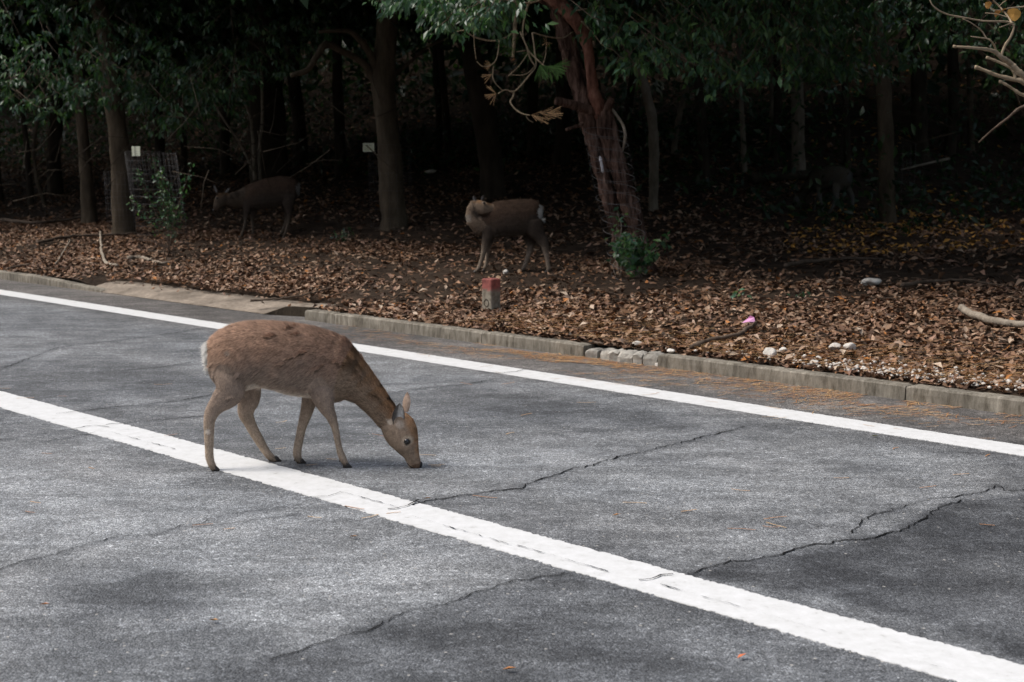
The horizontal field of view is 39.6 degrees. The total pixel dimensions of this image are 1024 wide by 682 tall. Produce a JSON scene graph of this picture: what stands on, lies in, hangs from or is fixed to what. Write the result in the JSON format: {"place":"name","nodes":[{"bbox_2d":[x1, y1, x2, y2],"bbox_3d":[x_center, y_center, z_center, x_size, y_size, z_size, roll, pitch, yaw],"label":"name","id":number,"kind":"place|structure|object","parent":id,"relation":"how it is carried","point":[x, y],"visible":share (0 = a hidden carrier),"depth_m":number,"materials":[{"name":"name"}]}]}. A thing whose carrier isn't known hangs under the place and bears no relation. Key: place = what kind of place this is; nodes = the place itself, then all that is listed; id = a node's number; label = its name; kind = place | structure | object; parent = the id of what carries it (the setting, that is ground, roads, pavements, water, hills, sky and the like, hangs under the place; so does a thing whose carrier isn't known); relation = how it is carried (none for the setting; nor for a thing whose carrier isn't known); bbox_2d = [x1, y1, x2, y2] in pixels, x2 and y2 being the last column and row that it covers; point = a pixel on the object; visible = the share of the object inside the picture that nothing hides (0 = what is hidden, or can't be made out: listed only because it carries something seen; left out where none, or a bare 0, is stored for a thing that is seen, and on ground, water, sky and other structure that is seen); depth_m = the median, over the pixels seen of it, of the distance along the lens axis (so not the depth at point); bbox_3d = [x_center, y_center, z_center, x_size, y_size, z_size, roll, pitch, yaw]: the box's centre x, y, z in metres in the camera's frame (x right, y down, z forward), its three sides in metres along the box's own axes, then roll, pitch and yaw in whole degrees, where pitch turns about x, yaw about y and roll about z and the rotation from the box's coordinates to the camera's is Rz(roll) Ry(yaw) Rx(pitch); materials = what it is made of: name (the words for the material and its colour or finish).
{"place":"outdoors","nodes":[
{"label":"outdoors","id":0,"kind":"place"},
{"bbox_2d":[0,277,1023,681],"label":"road","id":1,"kind":"structure","parent":0,"point":[128,563],"depth_m":6.22,"materials":[{"name":"grey asphalt"}]},
{"bbox_2d":[199,319,421,470],"bbox_3d":[-1.035,0.274,7.292,1.148,0.789,0.370,0,7,0],"label":"deer","id":2,"kind":"object","parent":1,"relation":"on","point":[323,370],"visible":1,"depth_m":7.20},
{"bbox_2d":[0,391,1023,681],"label":"road marking","id":3,"kind":"object","parent":1,"relation":"on","point":[902,649],"visible":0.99,"depth_m":5.60,"materials":[{"name":"paint"}]},
{"bbox_2d":[0,270,1023,415],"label":"kerb","id":4,"kind":"structure","parent":1,"relation":"on","point":[981,401],"depth_m":11.43,"materials":[{"name":"concrete"}]},
{"bbox_2d":[592,340,603,344],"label":"stick","id":5,"kind":"object","parent":4,"relation":"on","point":[597,342],"visible":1,"depth_m":11.19,"materials":[{"name":"wood"}]},
{"bbox_2d":[0,290,1023,455],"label":"road marking","id":6,"kind":"object","parent":1,"relation":"on","point":[950,439],"visible":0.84,"depth_m":9.58,"materials":[{"name":"paint"}]},
{"bbox_2d":[27,324,1023,529],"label":"pine needles","id":7,"kind":"object","parent":1,"relation":"on","point":[706,378],"visible":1,"depth_m":9.81,"materials":[{"name":"brown plant"}]},
{"bbox_2d":[0,0,1023,396],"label":"ground","id":8,"kind":"structure","parent":0,"point":[422,266],"depth_m":19.00,"materials":[{"name":"soil"}]},
{"bbox_2d":[6,263,29,269],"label":"stick","id":9,"kind":"object","parent":8,"relation":"on","point":[12,267],"visible":1,"depth_m":18.51,"materials":[{"name":"brown wood"}]},
{"bbox_2d":[0,2,50,52],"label":"broadleaf tree","id":10,"kind":"object","parent":8,"relation":"on","point":[14,31],"visible":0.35,"depth_m":27.29,"materials":[{"name":"green plant"}]},
{"bbox_2d":[0,0,70,94],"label":"broadleaf tree","id":11,"kind":"object","parent":8,"relation":"on","point":[33,83],"visible":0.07,"depth_m":29.32,"materials":[{"name":"green plant"}]},
{"bbox_2d":[32,58,51,206],"bbox_3d":[-9.168,-4.032,27.802,0.452,3.069,0.129,0,7,0],"label":"broadleaf tree","id":12,"kind":"object","parent":8,"relation":"on","point":[40,191],"visible":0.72,"depth_m":27.83,"materials":[{"name":"brown plant"}]},
{"bbox_2d":[0,12,84,100],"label":"broadleaf tree","id":13,"kind":"object","parent":8,"relation":"on","point":[27,63],"visible":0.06,"depth_m":29.02,"materials":[{"name":"green plant"}]},
{"bbox_2d":[2,0,87,204],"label":"broadleaf tree","id":14,"kind":"object","parent":8,"relation":"on","point":[30,191],"visible":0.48,"depth_m":28.36,"materials":[{"name":"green plant"}]},
{"bbox_2d":[0,209,100,223],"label":"stick","id":15,"kind":"object","parent":8,"relation":"on","point":[31,222],"visible":0.86,"depth_m":25.04,"materials":[{"name":"brown wood"}]},
{"bbox_2d":[55,239,69,264],"bbox_3d":[-6.212,-1.244,19.699,0.036,0.206,2.274,-2,8,-12],"label":"stick","id":16,"kind":"object","parent":8,"relation":"on","point":[62,252],"visible":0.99,"depth_m":19.46,"materials":[{"name":"wood"}]},
{"bbox_2d":[0,0,160,200],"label":"broadleaf tree","id":17,"kind":"object","parent":8,"relation":"on","point":[69,70],"visible":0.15,"depth_m":28.77,"materials":[{"name":"green plant"}]},
{"bbox_2d":[36,232,138,243],"bbox_3d":[-6.509,-1.579,21.676,1.610,0.133,0.362,-6,10,-38],"label":"stick","id":18,"kind":"object","parent":8,"relation":"on","point":[59,237],"visible":1,"depth_m":21.74,"materials":[{"name":"brown wood"}]},
{"bbox_2d":[0,0,210,196],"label":"broadleaf tree","id":19,"kind":"object","parent":8,"relation":"on","point":[55,183],"visible":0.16,"depth_m":29.43,"materials":[{"name":"green plant"}]},
{"bbox_2d":[99,231,118,266],"bbox_3d":[-5.468,-1.235,19.065,0.153,0.354,2.572,-3,8,-20],"label":"stick","id":20,"kind":"object","parent":8,"relation":"on","point":[102,253],"visible":0.93,"depth_m":18.89,"materials":[{"name":"beige wood"}]},
{"bbox_2d":[0,0,234,223],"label":"broadleaf tree","id":21,"kind":"object","parent":8,"relation":"on","point":[88,205],"visible":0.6,"depth_m":24.52,"materials":[{"name":"plant"}]},
{"bbox_2d":[127,255,152,261],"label":"stick","id":22,"kind":"object","parent":8,"relation":"on","point":[136,257],"visible":0.84,"depth_m":18.60,"materials":[{"name":"beige wood"}]},
{"bbox_2d":[125,151,189,250],"bbox_3d":[-4.859,-1.924,19.479,0.846,1.334,0.736,0,7,0],"label":"wire guard","id":23,"kind":"object","parent":8,"relation":"on","point":[155,199],"visible":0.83,"depth_m":19.45,"materials":[{"name":"grey metal"}]},
{"bbox_2d":[132,146,139,155],"bbox_3d":[-5.054,-2.552,19.114,0.122,0.129,0.008,2,8,14],"label":"notice sign","id":24,"kind":"object","parent":23,"relation":"attached to","point":[135,149],"visible":1,"depth_m":19.11,"materials":[{"name":"white"}]},
{"bbox_2d":[126,157,194,256],"bbox_3d":[-4.587,-1.761,18.698,1.080,1.310,0.488,2,8,12],"label":"sapling","id":25,"kind":"object","parent":8,"relation":"on","point":[168,217],"visible":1,"depth_m":18.67,"materials":[{"name":"green plant"}]},
{"bbox_2d":[152,260,169,263],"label":"stick","id":26,"kind":"object","parent":8,"relation":"on","point":[161,262],"visible":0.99,"depth_m":17.84,"materials":[{"name":"wood"}]},
{"bbox_2d":[15,1,306,182],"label":"broadleaf tree","id":27,"kind":"object","parent":8,"relation":"on","point":[159,146],"visible":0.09,"depth_m":29.48,"materials":[{"name":"green plant"}]},
{"bbox_2d":[0,0,351,234],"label":"broadleaf tree","id":28,"kind":"object","parent":8,"relation":"on","point":[103,24],"visible":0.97,"depth_m":21.27,"materials":[{"name":"green plant"}]},
{"bbox_2d":[103,171,135,233],"bbox_3d":[-6.073,-2.139,22.035,0.462,0.970,0.450,0,7,0],"label":"wire guard","id":29,"kind":"object","parent":28,"relation":"attached to","point":[119,196],"visible":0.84,"depth_m":21.90,"materials":[{"name":"grey metal"}]},
{"bbox_2d":[24,0,363,179],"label":"broadleaf tree","id":30,"kind":"object","parent":8,"relation":"on","point":[183,145],"visible":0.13,"depth_m":29.43,"materials":[{"name":"green plant"}]},
{"bbox_2d":[120,0,375,175],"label":"broadleaf tree","id":31,"kind":"object","parent":8,"relation":"on","point":[224,147],"visible":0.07,"depth_m":29.58,"materials":[{"name":"green plant"}]},
{"bbox_2d":[213,176,300,238],"bbox_3d":[-3.712,-1.956,20.787,1.285,0.940,0.322,-1,8,-5],"label":"deer","id":32,"kind":"object","parent":8,"relation":"on","point":[254,197],"visible":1,"depth_m":20.67},
{"bbox_2d":[148,0,378,182],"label":"broadleaf tree","id":33,"kind":"object","parent":8,"relation":"on","point":[264,99],"visible":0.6,"depth_m":26.44,"materials":[{"name":"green plant"}]},
{"bbox_2d":[250,286,332,301],"bbox_3d":[-2.204,-0.481,14.559,0.900,0.146,0.309,-4,8,-27],"label":"stick","id":34,"kind":"object","parent":8,"relation":"on","point":[273,298],"visible":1,"depth_m":14.48,"materials":[{"name":"brown wood"}]},
{"bbox_2d":[178,0,409,167],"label":"broadleaf tree","id":35,"kind":"object","parent":8,"relation":"on","point":[297,108],"visible":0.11,"depth_m":29.57,"materials":[{"name":"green plant"}]},
{"bbox_2d":[163,0,485,176],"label":"broadleaf tree","id":36,"kind":"object","parent":8,"relation":"on","point":[337,91],"visible":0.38,"depth_m":26.94,"materials":[{"name":"green plant"}]},
{"bbox_2d":[330,227,353,241],"bbox_3d":[-2.329,-1.461,19.742,0.251,0.237,0.424,6,9,36],"label":"sprig","id":37,"kind":"object","parent":8,"relation":"on","point":[344,233],"visible":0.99,"depth_m":19.73,"materials":[{"name":"green plant"}]},
{"bbox_2d":[290,0,442,230],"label":"broadleaf tree","id":38,"kind":"object","parent":8,"relation":"on","point":[382,64],"visible":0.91,"depth_m":20.11,"materials":[{"name":"brown plant"}]},
{"bbox_2d":[319,5,431,74],"bbox_3d":[-2.936,-8.710,32.198,8.525,8.566,7.755,5,9,33],"label":"broadleaf tree","id":39,"kind":"object","parent":8,"relation":"on","point":[406,70],"visible":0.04,"depth_m":32.66,"materials":[{"name":"green plant"}]},
{"bbox_2d":[368,144,412,228],"bbox_3d":[-1.735,-2.205,20.281,0.636,1.185,0.613,0,7,0],"label":"wire guard","id":40,"kind":"object","parent":8,"relation":"on","point":[388,183],"visible":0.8,"depth_m":20.14,"materials":[{"name":"grey metal"}]},
{"bbox_2d":[363,143,373,151],"bbox_3d":[-2.009,-2.710,19.911,0.157,0.120,0.007,-1,7,-4],"label":"notice sign","id":41,"kind":"object","parent":40,"relation":"attached to","point":[366,148],"visible":0.8,"depth_m":19.91,"materials":[{"name":"white"}]},
{"bbox_2d":[291,0,502,154],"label":"broadleaf tree","id":42,"kind":"object","parent":8,"relation":"on","point":[439,121],"visible":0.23,"depth_m":28.71,"materials":[{"name":"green plant"}]},
{"bbox_2d":[322,0,507,200],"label":"broadleaf tree","id":43,"kind":"object","parent":8,"relation":"on","point":[489,150],"visible":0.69,"depth_m":21.87,"materials":[{"name":"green plant"}]},
{"bbox_2d":[425,169,435,173],"bbox_3d":[-1.490,-3.110,26.078,0.229,0.079,0.160,2,8,18],"label":"stone","id":44,"kind":"object","parent":8,"relation":"on","point":[430,171],"visible":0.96,"depth_m":26.02,"materials":[{"name":"grey stone"}]},
{"bbox_2d":[362,0,558,159],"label":"broadleaf tree","id":45,"kind":"object","parent":8,"relation":"on","point":[485,12],"visible":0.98,"depth_m":13.24,"materials":[{"name":"green plant"}]},
{"bbox_2d":[482,278,499,311],"bbox_3d":[-0.192,-0.384,13.024,0.125,0.379,0.129,7,10,43],"label":"marker post","id":46,"kind":"object","parent":8,"relation":"on","point":[491,293],"visible":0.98,"depth_m":12.97,"materials":[{"name":"concrete"}]},
{"bbox_2d":[465,195,550,272],"bbox_3d":[-0.045,-1.165,15.526,0.944,0.863,0.288,0,7,0],"label":"deer","id":47,"kind":"object","parent":8,"relation":"on","point":[487,222],"visible":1,"depth_m":15.41},
{"bbox_2d":[0,0,1023,235],"bbox_3d":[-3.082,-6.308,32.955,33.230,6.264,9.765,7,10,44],"label":"undergrowth","id":48,"kind":"object","parent":8,"relation":"on","point":[987,174],"visible":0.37,"depth_m":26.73,"materials":[{"name":"green plant"}]},
{"bbox_2d":[0,0,1023,137],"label":"woodland","id":49,"kind":"object","parent":8,"relation":"on","point":[932,88],"visible":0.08,"depth_m":37.23,"materials":[{"name":"green plant"}]},
{"bbox_2d":[0,21,1023,221],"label":"brushwood","id":50,"kind":"object","parent":8,"relation":"on","point":[320,91],"visible":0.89,"depth_m":19.86,"materials":[{"name":"green plant"}]},
{"bbox_2d":[403,0,667,166],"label":"broadleaf tree","id":51,"kind":"object","parent":8,"relation":"on","point":[562,147],"visible":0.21,"depth_m":25.02,"materials":[{"name":"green plant"}]},
{"bbox_2d":[410,0,669,157],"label":"broadleaf tree","id":52,"kind":"object","parent":8,"relation":"on","point":[532,100],"visible":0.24,"depth_m":26.64,"materials":[{"name":"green plant"}]},
{"bbox_2d":[391,0,722,210],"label":"broadleaf tree","id":53,"kind":"object","parent":8,"relation":"on","point":[653,134],"visible":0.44,"depth_m":20.92,"materials":[{"name":"green plant"}]},
{"bbox_2d":[457,0,677,271],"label":"pine tree","id":54,"kind":"object","parent":8,"relation":"on","point":[590,105],"visible":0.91,"depth_m":14.97,"materials":[{"name":"plant"}]},
{"bbox_2d":[599,156,603,172],"bbox_3d":[0.932,-1.841,14.831,0.054,0.174,0.037,-5,9,-34],"label":"plastic tag","id":55,"kind":"object","parent":54,"relation":"attached to","point":[601,165],"visible":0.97,"depth_m":14.82,"materials":[{"name":"grey plastic"}]},
{"bbox_2d":[605,207,627,275],"bbox_3d":[1.109,-1.039,14.874,0.304,0.713,0.489,0,7,0],"label":"ivy shoot","id":56,"kind":"object","parent":8,"relation":"on","point":[617,231],"visible":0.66,"depth_m":14.80,"materials":[{"name":"green plant"}]},
{"bbox_2d":[583,127,653,280],"bbox_3d":[1.088,-1.397,14.502,0.732,1.554,0.431,0,7,0],"label":"wire guard","id":57,"kind":"object","parent":8,"relation":"on","point":[609,204],"visible":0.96,"depth_m":14.48,"materials":[{"name":"grey metal"}]},
{"bbox_2d":[609,230,671,277],"bbox_3d":[1.317,-0.883,14.603,0.623,0.515,0.630,0,7,0],"label":"ivy clump","id":58,"kind":"object","parent":8,"relation":"on","point":[632,255],"visible":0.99,"depth_m":14.55,"materials":[{"name":"green plant"}]},
{"bbox_2d":[624,3,715,153],"bbox_3d":[2.146,-7.310,25.103,7.700,8.371,7.872,0,7,0],"label":"broadleaf tree","id":59,"kind":"object","parent":8,"relation":"on","point":[632,78],"visible":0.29,"depth_m":25.40,"materials":[{"name":"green plant"}]},
{"bbox_2d":[555,0,865,176],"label":"broadleaf tree","id":60,"kind":"object","parent":8,"relation":"on","point":[698,71],"visible":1,"depth_m":14.08,"materials":[{"name":"green plant"}]},
{"bbox_2d":[689,321,757,349],"bbox_3d":[1.689,-0.051,11.044,0.128,0.161,0.899,7,10,42],"label":"stick","id":61,"kind":"object","parent":8,"relation":"on","point":[744,330],"visible":1,"depth_m":10.95,"materials":[{"name":"brown wood"}]},
{"bbox_2d":[735,4,747,171],"bbox_3d":[3.596,-7.510,23.370,7.137,9.618,6.752,-4,9,-30],"label":"broadleaf tree","id":62,"kind":"object","parent":8,"relation":"on","point":[743,151],"visible":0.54,"depth_m":23.66,"materials":[{"name":"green plant"}]},
{"bbox_2d":[731,288,751,298],"bbox_3d":[2.050,-0.410,12.828,0.215,0.143,0.186,0,7,0],"label":"seedling","id":63,"kind":"object","parent":8,"relation":"on","point":[734,293],"visible":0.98,"depth_m":12.78,"materials":[{"name":"green plant"}]},
{"bbox_2d":[742,315,754,322],"bbox_3d":[1.915,-0.176,11.485,0.106,0.060,0.052,4,9,31],"label":"litter scrap","id":64,"kind":"object","parent":8,"relation":"on","point":[750,318],"visible":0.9,"depth_m":11.49,"materials":[{"name":"pink plastic"}]},
{"bbox_2d":[763,347,776,356],"bbox_3d":[1.874,0.091,10.331,0.105,0.087,0.070,-2,8,-12],"label":"stone","id":65,"kind":"object","parent":8,"relation":"on","point":[769,351],"visible":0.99,"depth_m":10.31,"materials":[{"name":"white stone"}]},
{"bbox_2d":[779,347,786,352],"bbox_3d":[1.995,0.072,10.452,0.059,0.054,0.090,5,9,34],"label":"stone","id":66,"kind":"object","parent":8,"relation":"on","point":[782,349],"visible":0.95,"depth_m":10.43,"materials":[{"name":"white stone"}]},
{"bbox_2d":[663,0,905,160],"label":"broadleaf tree","id":67,"kind":"object","parent":8,"relation":"on","point":[775,130],"visible":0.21,"depth_m":24.41,"materials":[{"name":"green plant"}]},
{"bbox_2d":[790,0,805,170],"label":"broadleaf tree","id":68,"kind":"object","parent":8,"relation":"on","point":[796,133],"visible":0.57,"depth_m":23.70,"materials":[{"name":"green plant"}]},
{"bbox_2d":[787,290,809,299],"bbox_3d":[2.619,-0.417,12.877,0.169,0.084,0.214,-5,9,-31],"label":"seedling","id":69,"kind":"object","parent":8,"relation":"on","point":[808,292],"visible":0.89,"depth_m":12.88,"materials":[{"name":"green plant"}]},
{"bbox_2d":[792,164,854,214],"bbox_3d":[4.731,-2.312,21.671,0.363,0.774,1.125,-7,10,-42],"label":"deer","id":70,"kind":"object","parent":8,"relation":"on","point":[838,176],"visible":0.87,"depth_m":21.42},
{"bbox_2d":[783,256,882,267],"bbox_3d":[3.405,-0.855,15.289,1.249,0.090,0.229,-3,8,-23],"label":"stick","id":71,"kind":"object","parent":8,"relation":"on","point":[790,264],"visible":0.99,"depth_m":15.34,"materials":[{"name":"brown wood"}]},
{"bbox_2d":[829,343,840,349],"bbox_3d":[2.368,0.041,10.434,0.088,0.057,0.059,1,8,6],"label":"stone","id":72,"kind":"object","parent":8,"relation":"on","point":[838,345],"visible":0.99,"depth_m":10.42,"materials":[{"name":"white stone"}]},
{"bbox_2d":[843,342,855,350],"bbox_3d":[2.452,0.043,10.339,0.089,0.066,0.065,-4,8,-26],"label":"stone","id":73,"kind":"object","parent":8,"relation":"on","point":[850,345],"visible":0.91,"depth_m":10.31,"materials":[{"name":"white stone"}]},
{"bbox_2d":[861,278,881,285],"bbox_3d":[3.410,-0.563,13.499,0.208,0.075,0.187,-7,10,-43],"label":"rock","id":74,"kind":"object","parent":8,"relation":"on","point":[873,281],"visible":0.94,"depth_m":13.43,"materials":[{"name":"grey stone"}]},
{"bbox_2d":[873,0,897,223],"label":"broadleaf tree","id":75,"kind":"object","parent":8,"relation":"on","point":[884,125],"visible":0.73,"depth_m":21.13,"materials":[{"name":"brown plant"}]},
{"bbox_2d":[780,0,1023,167],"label":"broadleaf tree","id":76,"kind":"object","parent":8,"relation":"on","point":[915,11],"visible":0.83,"depth_m":16.15,"materials":[{"name":"green plant"}]},
{"bbox_2d":[858,0,947,165],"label":"trunk","id":77,"kind":"object","parent":8,"relation":"on","point":[918,83],"visible":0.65,"depth_m":25.28,"materials":[{"name":"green plant"}]},
{"bbox_2d":[901,157,949,169],"bbox_3d":[7.273,-3.117,25.013,1.216,0.222,0.058,-4,9,-31],"label":"stick","id":78,"kind":"object","parent":8,"relation":"on","point":[932,162],"visible":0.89,"depth_m":25.02,"materials":[{"name":"brown wood"}]},
{"bbox_2d":[836,0,1023,157],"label":"broadleaf tree","id":79,"kind":"object","parent":8,"relation":"on","point":[953,99],"visible":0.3,"depth_m":25.93,"materials":[{"name":"green plant"}]},
{"bbox_2d":[900,278,1001,286],"bbox_3d":[4.087,-0.543,13.320,0.908,0.059,0.445,1,8,11],"label":"stick","id":80,"kind":"object","parent":8,"relation":"on","point":[913,283],"visible":1,"depth_m":13.40,"materials":[{"name":"brown wood"}]},
{"bbox_2d":[929,0,1023,142],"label":"bare tree","id":81,"kind":"object","parent":8,"relation":"on","point":[1013,13],"visible":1,"depth_m":8.33,"materials":[{"name":"brown plant"}]},
{"bbox_2d":[1007,26,1015,44],"bbox_3d":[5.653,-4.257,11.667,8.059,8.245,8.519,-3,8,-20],"label":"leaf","id":82,"kind":"object","parent":81,"relation":"attached to","point":[1009,33],"visible":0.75,"depth_m":12.33,"materials":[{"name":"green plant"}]},
{"bbox_2d":[958,304,1023,327],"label":"stick","id":83,"kind":"object","parent":8,"relation":"on","point":[975,315],"visible":1,"depth_m":10.96,"materials":[{"name":"beige wood"}]}
]}

